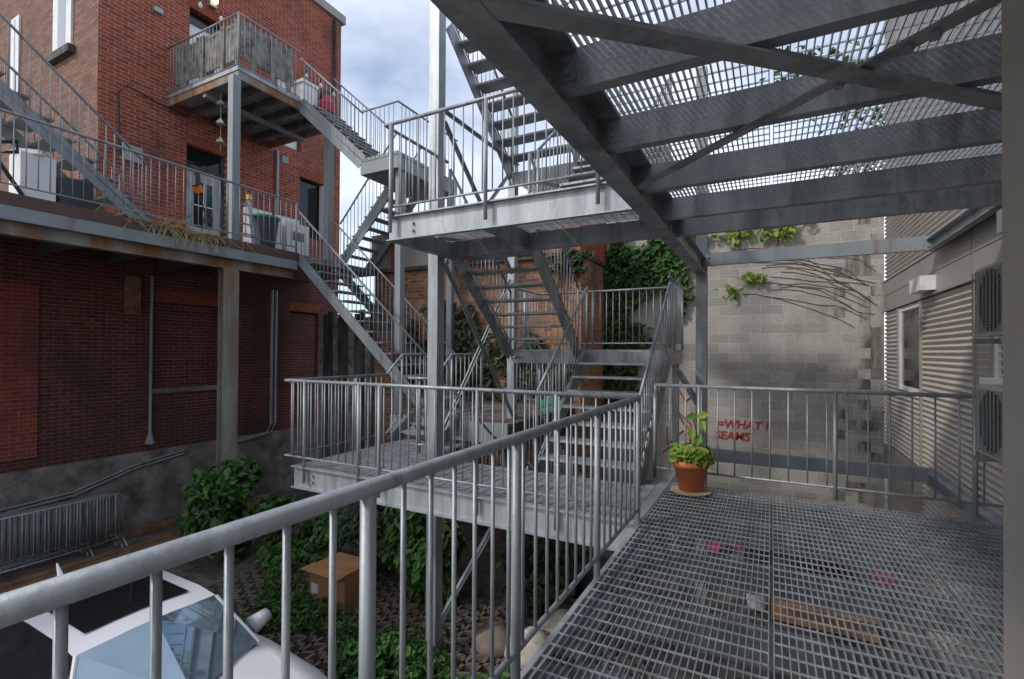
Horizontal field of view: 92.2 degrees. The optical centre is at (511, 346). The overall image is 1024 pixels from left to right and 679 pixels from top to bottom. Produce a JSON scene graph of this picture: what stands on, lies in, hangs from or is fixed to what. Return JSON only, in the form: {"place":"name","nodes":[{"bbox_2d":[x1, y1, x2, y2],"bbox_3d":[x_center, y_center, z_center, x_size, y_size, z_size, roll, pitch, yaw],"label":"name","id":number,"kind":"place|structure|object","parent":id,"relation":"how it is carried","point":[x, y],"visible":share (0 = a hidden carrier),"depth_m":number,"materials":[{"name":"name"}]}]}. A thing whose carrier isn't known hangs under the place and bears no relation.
{"place":"outdoors","nodes":[
{"label":"outdoors","id":0,"kind":"place"},
{"bbox_2d":[0,13,154,221],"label":"staircase","id":1,"kind":"structure","parent":0,"point":[13,100],"depth_m":7.65,"materials":[{"name":"metal"}]},
{"bbox_2d":[0,486,321,583],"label":"path","id":2,"kind":"structure","parent":0,"point":[39,568],"depth_m":9.53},
{"bbox_2d":[0,500,82,561],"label":"crowd barrier","id":3,"kind":"object","parent":2,"relation":"on","point":[46,548],"visible":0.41,"depth_m":8.92,"materials":[{"name":"metal"}]},
{"bbox_2d":[0,500,88,566],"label":"crowd barrier","id":4,"kind":"object","parent":2,"relation":"on","point":[42,553],"visible":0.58,"depth_m":8.68,"materials":[{"name":"metal"}]},
{"bbox_2d":[0,500,93,571],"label":"crowd barrier","id":5,"kind":"object","parent":2,"relation":"on","point":[58,553],"visible":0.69,"depth_m":8.56,"materials":[{"name":"metal"}]},
{"bbox_2d":[0,493,117,564],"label":"crowd barrier","id":6,"kind":"object","parent":2,"relation":"on","point":[93,537],"visible":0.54,"depth_m":9.07,"materials":[{"name":"metal"}]},
{"bbox_2d":[0,493,123,568],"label":"crowd barrier","id":7,"kind":"object","parent":2,"relation":"on","point":[108,537],"visible":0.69,"depth_m":8.80,"materials":[{"name":"metal"}]},
{"bbox_2d":[0,493,127,573],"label":"crowd barrier","id":8,"kind":"object","parent":2,"relation":"on","point":[56,507],"visible":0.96,"depth_m":8.68,"materials":[{"name":"metal"}]},
{"bbox_2d":[0,531,180,589],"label":"timber","id":9,"kind":"object","parent":2,"relation":"on","point":[73,565],"visible":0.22,"depth_m":8.59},
{"bbox_2d":[0,534,183,593],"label":"timber","id":10,"kind":"object","parent":2,"relation":"on","point":[82,566],"visible":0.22,"depth_m":8.47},
{"bbox_2d":[0,516,185,575],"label":"timber","id":11,"kind":"object","parent":2,"relation":"on","point":[139,531],"visible":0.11,"depth_m":9.95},
{"bbox_2d":[317,310,374,458],"bbox_3d":[-4.416,1.498,13.534,2.580,5.000,0.070,0,-1,28],"label":"board fence","id":12,"kind":"object","parent":2,"relation":"on","point":[343,350],"visible":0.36,"depth_m":13.67,"materials":[{"name":"grey wood"}]},
{"bbox_2d":[371,223,606,479],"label":"old brick house","id":13,"kind":"structure","parent":0,"point":[416,282],"depth_m":11.44,"materials":[{"name":"brick"}]},
{"bbox_2d":[404,247,593,405],"bbox_3d":[-0.648,-0.326,11.294,5.269,3.649,0.373,0,-1,28],"label":"ivy","id":14,"kind":"object","parent":13,"relation":"attached to","point":[576,261],"visible":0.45,"depth_m":11.21,"materials":[{"name":"green plant"}]},
{"bbox_2d":[164,380,943,678],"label":"ground","id":15,"kind":"structure","parent":0,"point":[204,571],"depth_m":8.32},
{"bbox_2d":[0,0,345,563],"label":"brick building","id":16,"kind":"structure","parent":15,"relation":"on","point":[108,378],"depth_m":10.82,"materials":[{"name":"brick"}]},
{"bbox_2d":[9,15,20,110],"bbox_3d":[-11.873,-6.779,11.732,0.650,2.160,0.123,0,-1,28],"label":"window","id":17,"kind":"structure","parent":16,"relation":"in","point":[16,22],"depth_m":11.73,"materials":[{"name":"white paint"}]},
{"bbox_2d":[45,0,74,65],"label":"window","id":18,"kind":"structure","parent":16,"relation":"in","point":[63,47],"depth_m":10.56,"materials":[{"name":"white paint"}]},
{"bbox_2d":[152,302,217,387],"bbox_3d":[-7.653,-0.038,11.515,0.130,1.920,1.490,0,-1,28],"label":"blocked window","id":19,"kind":"structure","parent":16,"relation":"in","point":[185,336],"depth_m":11.46,"materials":[{"name":"red brick"}]},
{"bbox_2d":[0,190,375,281],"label":"terrace","id":20,"kind":"structure","parent":16,"relation":"attached to","point":[49,227],"depth_m":8.24,"materials":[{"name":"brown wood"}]},
{"bbox_2d":[1,139,24,194],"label":"folding frame","id":21,"kind":"object","parent":20,"relation":"on","point":[8,174],"visible":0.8,"depth_m":6.94,"materials":[{"name":"black metal"}]},
{"bbox_2d":[8,147,56,201],"bbox_3d":[-7.147,-2.503,7.351,0.520,0.800,0.520,0,-1,6],"label":"white cabinet","id":22,"kind":"object","parent":20,"relation":"on","point":[32,167],"visible":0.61,"depth_m":7.23,"materials":[{"name":"paint"}]},
{"bbox_2d":[56,177,92,208],"bbox_3d":[-6.894,-2.333,7.724,0.560,0.470,0.560,0,-1,28],"label":"tub","id":23,"kind":"object","parent":20,"relation":"on","point":[77,188],"visible":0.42,"depth_m":7.56,"materials":[{"name":"grey plastic"}]},
{"bbox_2d":[0,108,297,252],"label":"railing","id":24,"kind":"object","parent":20,"relation":"on","point":[27,118],"visible":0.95,"depth_m":8.14,"materials":[{"name":"metal"}]},
{"bbox_2d":[192,172,204,231],"bbox_3d":[-5.677,-2.625,8.931,0.223,1.052,0.162,1,-1,-36],"label":"trimmer","id":25,"kind":"object","parent":24,"relation":"hanging from","point":[197,188],"visible":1,"depth_m":8.89,"materials":[{"name":"black plastic"}]},
{"bbox_2d":[95,205,281,255],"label":"dry grass","id":26,"kind":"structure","parent":20,"relation":"on","point":[188,232],"depth_m":8.69,"materials":[{"name":"beige plant"}]},
{"bbox_2d":[240,194,254,243],"bbox_3d":[-5.499,-2.627,10.082,0.373,1.124,0.533,0,-1,28],"label":"stepladder","id":27,"kind":"object","parent":20,"relation":"on","point":[249,199],"visible":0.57,"depth_m":10.20,"materials":[{"name":"metal"}]},
{"bbox_2d":[166,12,333,260],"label":"balcony","id":28,"kind":"structure","parent":20,"relation":"on","point":[257,108],"depth_m":10.84,"materials":[{"name":"metal"}]},
{"bbox_2d":[216,99,225,150],"bbox_3d":[-6.155,-4.760,10.415,0.156,1.240,0.156,0,-1,-17],"label":"wind chime","id":29,"kind":"object","parent":28,"relation":"hanging from","point":[220,123],"visible":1,"depth_m":10.38,"materials":[{"name":"grey metal"}]},
{"bbox_2d":[175,18,293,93],"bbox_3d":[-6.254,-6.149,11.105,2.380,1.050,1.300,0,-1,28],"label":"privacy screen","id":30,"kind":"object","parent":28,"relation":"on","point":[265,53],"visible":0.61,"depth_m":10.56,"materials":[{"name":"grey wood"}]},
{"bbox_2d":[293,78,318,104],"bbox_3d":[-4.851,-5.873,11.550,0.410,0.540,0.460,0,-1,28],"label":"cooler","id":31,"kind":"object","parent":28,"relation":"on","point":[300,87],"visible":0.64,"depth_m":11.39,"materials":[{"name":"white paint"}]},
{"bbox_2d":[318,94,336,114],"bbox_3d":[-4.442,-5.823,11.843,0.440,0.450,0.418,0,-1,28],"label":"bag","id":32,"kind":"object","parent":28,"relation":"on","point":[328,104],"visible":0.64,"depth_m":11.69,"materials":[{"name":"red fabric"}]},
{"bbox_2d":[243,206,281,248],"bbox_3d":[-5.671,-2.595,11.220,0.510,1.070,0.620,0,-1,28],"label":"washing machine","id":33,"kind":"object","parent":20,"relation":"on","point":[248,239],"visible":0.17,"depth_m":11.06,"materials":[{"name":"white paint"}]},
{"bbox_2d":[252,213,279,247],"bbox_3d":[-5.292,-2.419,10.555,0.600,0.710,0.600,0,-1,28],"label":"bin","id":34,"kind":"object","parent":20,"relation":"on","point":[257,220],"visible":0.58,"depth_m":10.35,"materials":[{"name":"grey plastic"}]},
{"bbox_2d":[274,215,308,255],"bbox_3d":[-5.321,-2.587,11.883,0.510,1.070,0.620,0,-1,28],"label":"washing machine","id":35,"kind":"object","parent":20,"relation":"on","point":[286,225],"visible":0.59,"depth_m":11.74,"materials":[{"name":"white paint"}]},
{"bbox_2d":[338,133,420,274],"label":"staircase","id":36,"kind":"structure","parent":20,"relation":"on","point":[376,210],"depth_m":11.87,"materials":[{"name":"metal"}]},
{"bbox_2d":[186,170,219,235],"bbox_3d":[-7.450,-3.124,11.897,0.130,2.120,0.830,0,-1,28],"label":"door","id":37,"kind":"structure","parent":16,"relation":"in","point":[209,200],"depth_m":11.91,"materials":[{"name":"grey glass"}]},
{"bbox_2d":[189,23,218,83],"bbox_3d":[-7.450,-6.633,11.955,0.070,2.000,0.800,0,-1,28],"label":"door","id":38,"kind":"structure","parent":16,"relation":"in","point":[193,29],"depth_m":11.76,"materials":[{"name":"white paint"}]},
{"bbox_2d":[290,313,316,377],"bbox_3d":[-6.146,-0.004,14.377,0.130,1.920,0.980,0,-1,28],"label":"blocked window","id":39,"kind":"structure","parent":16,"relation":"in","point":[303,327],"depth_m":14.37,"materials":[{"name":"red brick"}]},
{"bbox_2d":[299,179,323,240],"bbox_3d":[-5.849,-4.051,14.540,0.500,1.700,0.900,0,-1,28],"label":"door","id":40,"kind":"structure","parent":16,"relation":"in","point":[311,194],"depth_m":14.76,"materials":[{"name":"white paint"}]},
{"bbox_2d":[177,457,265,561],"bbox_3d":[-5.242,3.020,9.122,1.615,2.054,1.532,0,-1,28],"label":"bush","id":41,"kind":"object","parent":15,"relation":"on","point":[205,509],"visible":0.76,"depth_m":8.70,"materials":[{"name":"green plant"}]},
{"bbox_2d":[208,268,238,560],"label":"rusty column","id":42,"kind":"structure","parent":15,"relation":"on","point":[227,365],"depth_m":9.50,"materials":[{"name":"metal"}]},
{"bbox_2d":[253,492,349,577],"bbox_3d":[-3.905,3.419,9.339,1.793,1.298,1.524,1,-1,-31],"label":"bush","id":43,"kind":"object","parent":15,"relation":"on","point":[309,543],"visible":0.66,"depth_m":9.06,"materials":[{"name":"green plant"}]},
{"bbox_2d":[337,504,421,574],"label":"bush","id":44,"kind":"object","parent":15,"relation":"on","point":[349,528],"visible":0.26,"depth_m":8.42,"materials":[{"name":"green plant"}]},
{"bbox_2d":[339,631,437,678],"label":"weed","id":45,"kind":"object","parent":15,"relation":"on","point":[391,646],"visible":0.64,"depth_m":5.99,"materials":[{"name":"green plant"}]},
{"bbox_2d":[360,150,456,454],"bbox_3d":[-2.254,0.036,10.961,1.000,7.900,2.100,0,-1,28],"label":"landing","id":46,"kind":"object","parent":15,"relation":"on","point":[376,170],"visible":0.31,"depth_m":10.11,"materials":[{"name":"grey paint"}]},
{"bbox_2d":[298,58,385,167],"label":"staircase","id":47,"kind":"structure","parent":46,"relation":"on","point":[347,141],"depth_m":10.84,"materials":[{"name":"metal"}]},
{"bbox_2d":[362,100,457,183],"bbox_3d":[-2.204,-4.372,10.975,0.971,1.083,2.121,0,-1,28],"label":"railing","id":48,"kind":"object","parent":46,"relation":"on","point":[390,103],"visible":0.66,"depth_m":10.17,"materials":[{"name":"metal"}]},
{"bbox_2d":[381,506,467,608],"bbox_3d":[-1.450,3.264,7.967,1.570,1.569,1.282,0,-1,28],"label":"bush","id":49,"kind":"object","parent":15,"relation":"on","point":[415,552],"visible":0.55,"depth_m":7.86,"materials":[{"name":"green plant"}]},
{"bbox_2d":[204,560,647,678],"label":"pavers","id":50,"kind":"object","parent":15,"relation":"on","point":[247,588],"visible":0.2,"depth_m":7.18,"materials":[{"name":"concrete"}]},
{"bbox_2d":[0,563,327,678],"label":"parked car","id":51,"kind":"object","parent":50,"relation":"on","point":[108,634],"visible":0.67,"depth_m":4.50,"materials":[{"name":"white paint"}]},
{"bbox_2d":[300,552,358,613],"bbox_3d":[-2.717,3.692,7.672,0.757,0.624,0.775,0,-1,28],"label":"cardboard box","id":52,"kind":"object","parent":50,"relation":"on","point":[347,584],"visible":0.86,"depth_m":7.51,"materials":[{"name":"cardboard"}]},
{"bbox_2d":[238,569,482,678],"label":"ground cover","id":53,"kind":"object","parent":50,"relation":"on","point":[269,602],"visible":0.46,"depth_m":6.83,"materials":[{"name":"green plant"}]},
{"bbox_2d":[426,1,445,651],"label":"steel column","id":54,"kind":"structure","parent":50,"relation":"on","point":[437,99],"depth_m":6.37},
{"bbox_2d":[438,527,490,622],"bbox_3d":[-0.478,2.678,6.181,1.062,1.785,0.070,0,-1,25],"label":"diagonal brace","id":55,"kind":"object","parent":54,"relation":"attached to","point":[468,569],"visible":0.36,"depth_m":6.22,"materials":[{"name":"metal"}]},
{"bbox_2d":[445,278,511,430],"bbox_3d":[-0.500,0.064,7.382,0.070,2.445,2.054,0,-1,28],"label":"diagonal brace","id":56,"kind":"object","parent":54,"relation":"attached to","point":[473,362],"visible":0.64,"depth_m":7.23,"materials":[{"name":"metal"}]},
{"bbox_2d":[445,120,513,274],"bbox_3d":[-0.450,-2.111,7.410,0.070,1.802,1.997,0,-1,28],"label":"diagonal brace","id":57,"kind":"object","parent":54,"relation":"attached to","point":[466,170],"visible":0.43,"depth_m":6.97,"materials":[{"name":"metal"}]},
{"bbox_2d":[291,438,669,550],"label":"steel platform","id":58,"kind":"structure","parent":54,"relation":"attached to","point":[322,477],"depth_m":5.28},
{"bbox_2d":[408,377,426,452],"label":"railing","id":59,"kind":"object","parent":58,"relation":"on","point":[419,379],"visible":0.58,"depth_m":6.87,"materials":[{"name":"metal"}]},
{"bbox_2d":[389,410,461,443],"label":"short steps","id":60,"kind":"structure","parent":58,"relation":"on","point":[404,424],"depth_m":8.05,"materials":[{"name":"grey paint"}]},
{"bbox_2d":[444,353,484,421],"bbox_3d":[-0.822,0.751,8.101,0.042,1.285,1.412,0,-1,28],"label":"railing","id":61,"kind":"object","parent":60,"relation":"attached to","point":[481,355],"visible":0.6,"depth_m":8.16,"materials":[{"name":"metal"}]},
{"bbox_2d":[284,373,634,530],"bbox_3d":[-0.500,1.051,6.020,4.451,1.270,1.889,0,-1,28],"label":"railing","id":62,"kind":"object","parent":58,"relation":"attached to","point":[356,431],"visible":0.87,"depth_m":5.47,"materials":[{"name":"metal"}]},
{"bbox_2d":[449,390,581,476],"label":"staircase","id":63,"kind":"structure","parent":58,"relation":"attached to","point":[484,425],"depth_m":6.73,"materials":[{"name":"metal"}]},
{"bbox_2d":[537,282,670,484],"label":"staircase","id":64,"kind":"structure","parent":58,"relation":"on","point":[647,445],"depth_m":6.36,"materials":[{"name":"metal"}]},
{"bbox_2d":[445,111,519,166],"bbox_3d":[-0.389,-3.086,7.417,0.070,0.070,2.100,0,-1,28],"label":"diagonal brace","id":65,"kind":"object","parent":54,"relation":"attached to","point":[468,128],"visible":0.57,"depth_m":7.09,"materials":[{"name":"metal"}]},
{"bbox_2d":[386,181,659,259],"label":"steel platform","id":66,"kind":"structure","parent":54,"relation":"attached to","point":[511,223],"depth_m":5.36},
{"bbox_2d":[444,262,515,418],"bbox_3d":[-0.410,0.089,7.380,0.070,2.396,2.132,0,-1,28],"label":"diagonal brace","id":67,"kind":"object","parent":66,"relation":"attached to","point":[468,317],"visible":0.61,"depth_m":7.14,"materials":[{"name":"metal"}]},
{"bbox_2d":[384,88,620,232],"bbox_3d":[0.066,-1.871,5.384,2.801,1.240,1.249,0,-1,28],"label":"railing","id":68,"kind":"object","parent":66,"relation":"attached to","point":[392,131],"visible":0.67,"depth_m":5.03,"materials":[{"name":"metal"}]},
{"bbox_2d":[536,77,671,237],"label":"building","id":69,"kind":"structure","parent":66,"relation":"on","point":[582,180],"depth_m":6.51,"materials":[{"name":"metal"}]},
{"bbox_2d":[471,619,510,658],"bbox_3d":[-0.219,3.843,6.568,0.660,0.330,0.643,0,-1,28],"label":"boulder","id":70,"kind":"object","parent":50,"relation":"on","point":[483,639],"visible":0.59,"depth_m":6.38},
{"bbox_2d":[504,626,550,668],"bbox_3d":[0.268,3.818,6.312,0.760,0.380,0.741,0,-1,28],"label":"sack","id":71,"kind":"object","parent":50,"relation":"on","point":[533,645],"visible":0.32,"depth_m":6.14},
{"bbox_2d":[540,608,568,632],"bbox_3d":[0.704,3.840,6.817,0.700,0.350,0.682,0,-1,28],"label":"sack","id":72,"kind":"object","parent":50,"relation":"on","point":[553,621],"visible":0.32,"depth_m":6.72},
{"bbox_2d":[390,400,575,528],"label":"old deck","id":73,"kind":"structure","parent":15,"relation":"on","point":[498,419],"depth_m":8.48,"materials":[{"name":"grey paint"}]},
{"bbox_2d":[297,210,461,410],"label":"staircase","id":74,"kind":"structure","parent":73,"relation":"on","point":[360,332],"depth_m":10.38,"materials":[{"name":"metal"}]},
{"bbox_2d":[386,353,427,432],"bbox_3d":[-1.745,0.761,8.445,0.046,1.290,1.264,0,-1,25],"label":"railing","id":75,"kind":"object","parent":73,"relation":"attached to","point":[401,356],"visible":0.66,"depth_m":8.26,"materials":[{"name":"metal"}]},
{"bbox_2d":[513,356,565,413],"bbox_3d":[0.177,0.682,9.064,0.871,1.040,2.221,0,-1,28],"label":"railing","id":76,"kind":"object","parent":73,"relation":"on","point":[517,358],"visible":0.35,"depth_m":8.76,"materials":[{"name":"metal"}]},
{"bbox_2d":[458,663,521,678],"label":"weed","id":77,"kind":"object","parent":15,"relation":"on","point":[504,675],"visible":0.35,"depth_m":5.43,"materials":[{"name":"green plant"}]},
{"bbox_2d":[503,87,518,587],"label":"steel column","id":78,"kind":"structure","parent":15,"relation":"on","point":[512,369],"depth_m":8.34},
{"bbox_2d":[509,154,681,192],"bbox_3d":[1.396,-2.769,8.296,2.607,0.221,1.525,0,-1,28],"label":"stair landing","id":79,"kind":"object","parent":78,"relation":"attached to","point":[518,177],"visible":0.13,"depth_m":8.05,"materials":[{"name":"metal"}]},
{"bbox_2d":[446,0,578,180],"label":"staircase","id":80,"kind":"structure","parent":79,"relation":"on","point":[485,65],"depth_m":7.34,"materials":[{"name":"metal"}]},
{"bbox_2d":[495,534,588,615],"bbox_3d":[0.381,3.244,7.595,1.625,1.623,1.310,0,-1,28],"label":"bush","id":81,"kind":"object","parent":15,"relation":"on","point":[529,584],"visible":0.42,"depth_m":7.28,"materials":[{"name":"green plant"}]},
{"bbox_2d":[575,550,607,596],"bbox_3d":[1.317,3.757,8.303,1.100,0.550,1.072,0,-1,28],"label":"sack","id":82,"kind":"object","parent":15,"relation":"on","point":[585,581],"visible":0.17,"depth_m":7.91,"materials":[{"name":"black plastic"}]},
{"bbox_2d":[669,364,680,590],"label":"steel column","id":83,"kind":"structure","parent":15,"relation":"on","point":[675,410],"depth_m":8.22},
{"bbox_2d":[508,349,682,364],"bbox_3d":[1.380,0.161,8.270,2.607,0.221,1.525,0,-1,28],"label":"stair landing","id":84,"kind":"object","parent":83,"relation":"on","point":[629,356],"visible":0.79,"depth_m":7.53,"materials":[{"name":"metal"}]},
{"bbox_2d":[449,152,579,359],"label":"staircase","id":85,"kind":"structure","parent":84,"relation":"on","point":[474,288],"depth_m":7.08,"materials":[{"name":"metal"}]},
{"bbox_2d":[517,276,683,349],"bbox_3d":[1.425,-0.492,8.375,2.662,1.090,1.259,0,-1,28],"label":"railing","id":86,"kind":"object","parent":84,"relation":"on","point":[676,286],"visible":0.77,"depth_m":8.69,"materials":[{"name":"metal"}]},
{"bbox_2d":[692,66,708,611],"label":"steel column","id":87,"kind":"structure","parent":15,"relation":"on","point":[702,325],"depth_m":7.56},
{"bbox_2d":[676,370,695,405],"bbox_3d":[2.770,0.659,7.711,0.406,0.600,0.100,0,-1,28],"label":"diagonal brace","id":88,"kind":"object","parent":87,"relation":"attached to","point":[684,380],"visible":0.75,"depth_m":7.71,"materials":[{"name":"metal"}]},
{"bbox_2d":[605,217,883,524],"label":"block wall","id":89,"kind":"structure","parent":15,"relation":"on","point":[758,340],"depth_m":10.13,"materials":[{"name":"concrete"}]},
{"bbox_2d":[602,222,717,421],"bbox_3d":[3.123,-0.599,11.347,3.022,4.756,0.384,0,-1,28],"label":"ivy","id":90,"kind":"object","parent":89,"relation":"attached to","point":[659,264],"visible":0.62,"depth_m":11.49,"materials":[{"name":"green plant"}]},
{"bbox_2d":[662,390,768,452],"bbox_3d":[4.389,1.798,10.761,2.165,1.867,0.028,0,-1,28],"label":"graffiti","id":91,"kind":"object","parent":89,"relation":"attached to","point":[737,436],"visible":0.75,"depth_m":10.59,"materials":[{"name":"red paint"}]},
{"bbox_2d":[715,224,808,299],"bbox_3d":[5.225,-1.914,10.258,1.864,1.863,0.301,0,-1,28],"label":"ivy","id":92,"kind":"object","parent":89,"relation":"attached to","point":[749,277],"visible":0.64,"depth_m":10.32,"materials":[{"name":"green plant"}]},
{"bbox_2d":[739,248,877,327],"bbox_3d":[5.930,-1.229,9.989,2.438,1.734,0.012,0,-1,28],"label":"bare vine","id":93,"kind":"object","parent":89,"relation":"attached to","point":[837,281],"visible":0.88,"depth_m":9.82,"materials":[{"name":"brown plant"}]},
{"bbox_2d":[746,593,767,609],"bbox_3d":[3.808,3.875,7.669,0.360,0.330,0.360,0,-1,28],"label":"bucket","id":94,"kind":"object","parent":15,"relation":"on","point":[752,603],"visible":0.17,"depth_m":7.55,"materials":[{"name":"white paint"}]},
{"bbox_2d":[742,547,853,579],"bbox_3d":[5.270,3.811,9.160,1.800,0.500,1.800,0,-1,28],"label":"dark heap","id":95,"kind":"object","parent":15,"relation":"on","point":[781,561],"visible":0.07,"depth_m":8.64,"materials":[{"name":"black plastic"}]},
{"bbox_2d":[759,37,884,176],"bbox_3d":[9.409,-2.654,11.755,6.351,13.628,4.830,0,-1,-16],"label":"tree","id":96,"kind":"object","parent":15,"relation":"on","point":[833,51],"visible":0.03,"depth_m":12.40,"materials":[{"name":"green plant"}]},
{"bbox_2d":[771,598,882,642],"bbox_3d":[4.505,3.861,7.161,1.308,0.355,0.850,0,-1,28],"label":"cardboard box","id":97,"kind":"object","parent":15,"relation":"on","point":[811,617],"visible":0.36,"depth_m":6.98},
{"bbox_2d":[325,0,886,379],"label":"sky","id":98,"kind":"structure","parent":0,"point":[385,44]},
{"bbox_2d":[882,0,1023,678],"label":"clad building","id":99,"kind":"structure","parent":0,"point":[930,336],"depth_m":5.55,"materials":[{"name":"beige metal"}]},
{"bbox_2d":[430,0,1001,273],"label":"steel deck","id":100,"kind":"structure","parent":99,"relation":"attached to","point":[561,82],"depth_m":2.92,"materials":[{"name":"metal"}]},
{"bbox_2d":[480,0,1001,110],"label":"diagonal brace","id":101,"kind":"object","parent":100,"relation":"attached to","point":[567,19],"visible":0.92,"depth_m":1.98,"materials":[{"name":"metal"}]},
{"bbox_2d":[635,0,1000,189],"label":"diagonal brace","id":102,"kind":"object","parent":100,"relation":"attached to","point":[933,32],"visible":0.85,"depth_m":2.11,"materials":[{"name":"metal"}]},
{"bbox_2d":[521,448,1003,678],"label":"steel deck","id":103,"kind":"structure","parent":99,"relation":"attached to","point":[959,553],"depth_m":3.10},
{"bbox_2d":[0,395,640,678],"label":"railing","id":104,"kind":"object","parent":103,"relation":"attached to","point":[57,595],"visible":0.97,"depth_m":1.50,"materials":[{"name":"metal"}]},
{"bbox_2d":[666,411,715,496],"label":"potted plant","id":105,"kind":"object","parent":103,"relation":"on","point":[691,464],"visible":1,"depth_m":5.00,"materials":[{"name":"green plant"}]},
{"bbox_2d":[653,383,1002,517],"bbox_3d":[3.150,0.953,4.795,3.490,1.075,0.042,0,-1,28],"label":"railing","id":106,"kind":"object","parent":103,"relation":"on","point":[974,502],"visible":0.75,"depth_m":4.79,"materials":[{"name":"metal"}]},
{"bbox_2d":[897,302,918,391],"bbox_3d":[6.224,0.023,7.720,0.065,1.360,1.400,0,-1,28],"label":"window","id":107,"kind":"structure","parent":99,"relation":"in","point":[907,316],"depth_m":7.82,"materials":[{"name":"white paint"}]},
{"bbox_2d":[972,384,1002,474],"bbox_3d":[3.796,0.608,3.617,0.450,0.610,0.850,0,-1,28],"label":"ac unit","id":108,"kind":"object","parent":99,"relation":"attached to","point":[988,421],"visible":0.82,"depth_m":3.82,"materials":[{"name":"beige metal"}]},
{"bbox_2d":[972,260,1002,343],"bbox_3d":[3.801,-0.332,3.626,0.450,0.610,0.850,0,-1,28],"label":"ac unit","id":109,"kind":"object","parent":99,"relation":"attached to","point":[988,312],"visible":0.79,"depth_m":3.83,"materials":[{"name":"beige metal"}]},
{"bbox_2d":[979,337,1002,384],"bbox_3d":[4.389,-0.138,4.320,0.145,1.000,1.130,0,-1,28],"label":"window","id":110,"kind":"structure","parent":99,"relation":"in","point":[993,378],"depth_m":4.72,"materials":[{"name":"white paint"}]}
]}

